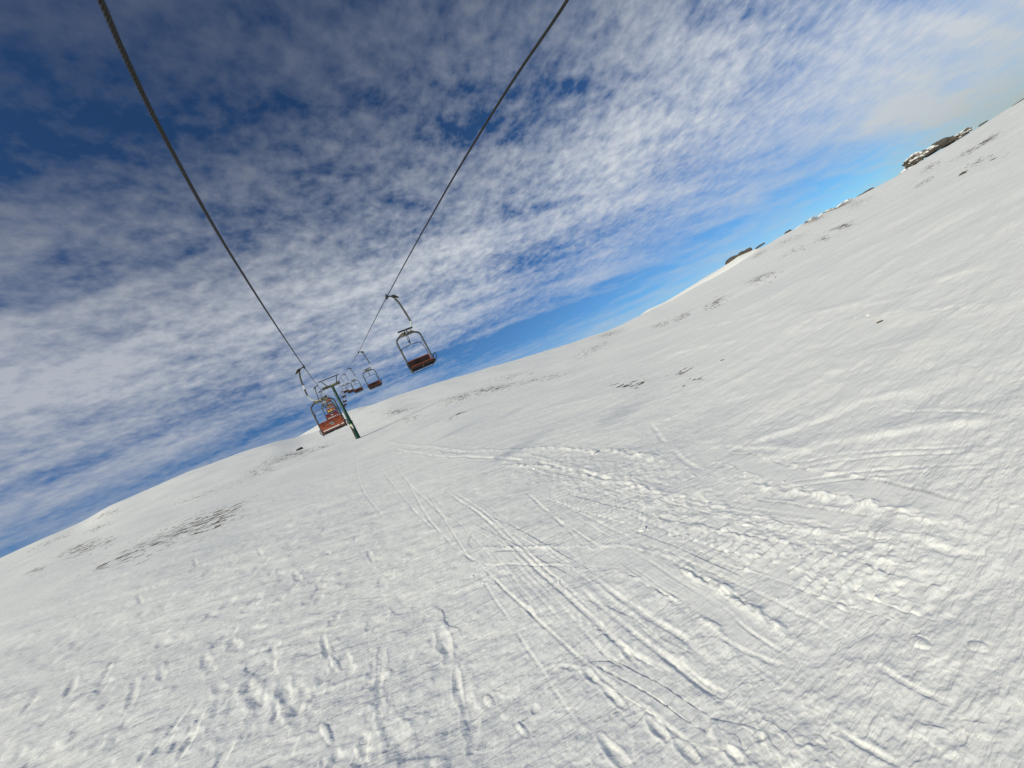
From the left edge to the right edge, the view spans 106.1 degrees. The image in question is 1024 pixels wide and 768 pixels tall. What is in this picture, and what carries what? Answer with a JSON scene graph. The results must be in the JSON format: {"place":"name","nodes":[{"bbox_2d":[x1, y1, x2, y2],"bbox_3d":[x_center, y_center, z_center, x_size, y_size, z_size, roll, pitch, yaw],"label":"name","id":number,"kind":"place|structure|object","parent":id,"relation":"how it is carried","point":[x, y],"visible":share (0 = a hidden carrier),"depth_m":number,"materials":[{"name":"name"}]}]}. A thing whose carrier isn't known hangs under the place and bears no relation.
{"place":"outdoors","nodes":[
{"label":"outdoors","id":0,"kind":"place"},
{"bbox_2d":[298,405,370,436],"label":"hill behind the slope","id":1,"kind":"structure","parent":0,"point":[316,428],"depth_m":544.87,"materials":[{"name":"white snow"}]},
{"bbox_2d":[0,99,1023,767],"bbox_3d":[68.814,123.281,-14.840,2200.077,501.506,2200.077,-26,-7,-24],"label":"snow slope","id":2,"kind":"structure","parent":0,"point":[322,601],"depth_m":10.57,"materials":[{"name":"white snow"}]},
{"bbox_2d":[318,374,360,438],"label":"lift pylon","id":3,"kind":"object","parent":2,"relation":"on","point":[353,428],"visible":0.93,"depth_m":84.90,"materials":[{"name":"green metal"}]},
{"bbox_2d":[97,0,321,390],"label":"haul rope","id":4,"kind":"object","parent":3,"relation":"attached to","point":[114,32],"visible":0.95,"depth_m":2.78,"materials":[{"name":"metal"}]},
{"bbox_2d":[295,366,347,435],"bbox_3d":[-8.622,0.629,17.233,1.232,3.367,0.590,-26,-7,-24],"label":"lift chair","id":5,"kind":"object","parent":4,"relation":"hanging from","point":[332,425],"visible":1,"depth_m":16.98,"materials":[{"name":"metal"}]},
{"bbox_2d":[313,387,339,420],"bbox_3d":[-16.136,1.542,33.330,1.232,3.367,0.590,-26,-7,-24],"label":"lift chair","id":6,"kind":"object","parent":4,"relation":"hanging from","point":[332,415],"visible":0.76,"depth_m":33.06,"materials":[{"name":"metal"}]},
{"bbox_2d":[319,391,335,413],"bbox_3d":[-24.526,2.242,50.911,1.232,3.367,0.671,-26,-7,-24],"label":"lift chair","id":7,"kind":"object","parent":4,"relation":"hanging from","point":[330,410],"visible":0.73,"depth_m":50.64,"materials":[{"name":"metal"}]},
{"bbox_2d":[340,0,568,393],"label":"haul rope","id":8,"kind":"object","parent":3,"relation":"attached to","point":[526,60],"visible":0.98,"depth_m":5.41,"materials":[{"name":"metal"}]},
{"bbox_2d":[344,374,353,393],"bbox_3d":[-27.004,-0.093,63.076,1.232,3.367,0.590,-26,-7,-24],"label":"lift chair","id":9,"kind":"object","parent":8,"relation":"hanging from","point":[351,391],"visible":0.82,"depth_m":63.05,"materials":[{"name":"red metal"}]},
{"bbox_2d":[347,368,362,392],"bbox_3d":[-19.955,-0.499,48.426,1.232,3.367,0.590,-26,-7,-24],"label":"lift chair","id":10,"kind":"object","parent":8,"relation":"hanging from","point":[358,390],"visible":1,"depth_m":48.42,"materials":[{"name":"red metal"}]},
{"bbox_2d":[358,351,381,389],"bbox_3d":[-11.858,-1.197,31.471,1.232,3.367,0.590,-26,-7,-24],"label":"lift chair","id":11,"kind":"object","parent":8,"relation":"hanging from","point":[375,384],"visible":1,"depth_m":31.46,"materials":[{"name":"red metal"}]},
{"bbox_2d":[385,294,436,373],"bbox_3d":[-4.272,-2.104,15.342,1.232,3.367,0.590,-26,-7,-24],"label":"lift chair","id":12,"kind":"object","parent":8,"relation":"hanging from","point":[419,363],"visible":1,"depth_m":15.32,"materials":[{"name":"metal"}]},
{"bbox_2d":[63,146,997,552],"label":"dry grass","id":13,"kind":"structure","parent":2,"relation":"on","point":[717,300],"depth_m":85.35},
{"bbox_2d":[393,301,1023,599],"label":"snow clods","id":14,"kind":"object","parent":2,"relation":"on","point":[642,528],"visible":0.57,"depth_m":9.91,"materials":[{"name":"white snow"}]},
{"bbox_2d":[818,208,833,216],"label":"rock ledge","id":15,"kind":"object","parent":2,"relation":"on","point":[828,210],"visible":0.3,"depth_m":305.42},
{"bbox_2d":[899,158,923,173],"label":"crag","id":16,"kind":"structure","parent":2,"relation":"on","point":[905,169],"depth_m":293.07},
{"bbox_2d":[902,145,938,167],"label":"crag","id":17,"kind":"structure","parent":2,"relation":"on","point":[913,158],"depth_m":287.65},
{"bbox_2d":[925,135,955,157],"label":"crag","id":18,"kind":"structure","parent":2,"relation":"on","point":[943,142],"depth_m":281.88,"materials":[{"name":"brown stone"}]},
{"bbox_2d":[941,127,972,148],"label":"crag","id":19,"kind":"structure","parent":2,"relation":"on","point":[964,132],"depth_m":278.92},
{"bbox_2d":[0,0,1023,557],"label":"sky","id":20,"kind":"structure","parent":0,"point":[641,147],"materials":[{"name":"blue"}]},
{"bbox_2d":[641,247,761,314],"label":"distant snow ridge","id":21,"kind":"structure","parent":0,"point":[732,263],"depth_m":962.99,"materials":[{"name":"white snow"}]},
{"bbox_2d":[725,255,737,263],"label":"dark outcrop","id":22,"kind":"object","parent":21,"relation":"on","point":[730,259],"visible":0.94,"depth_m":958.40,"materials":[{"name":"stone"}]}
]}

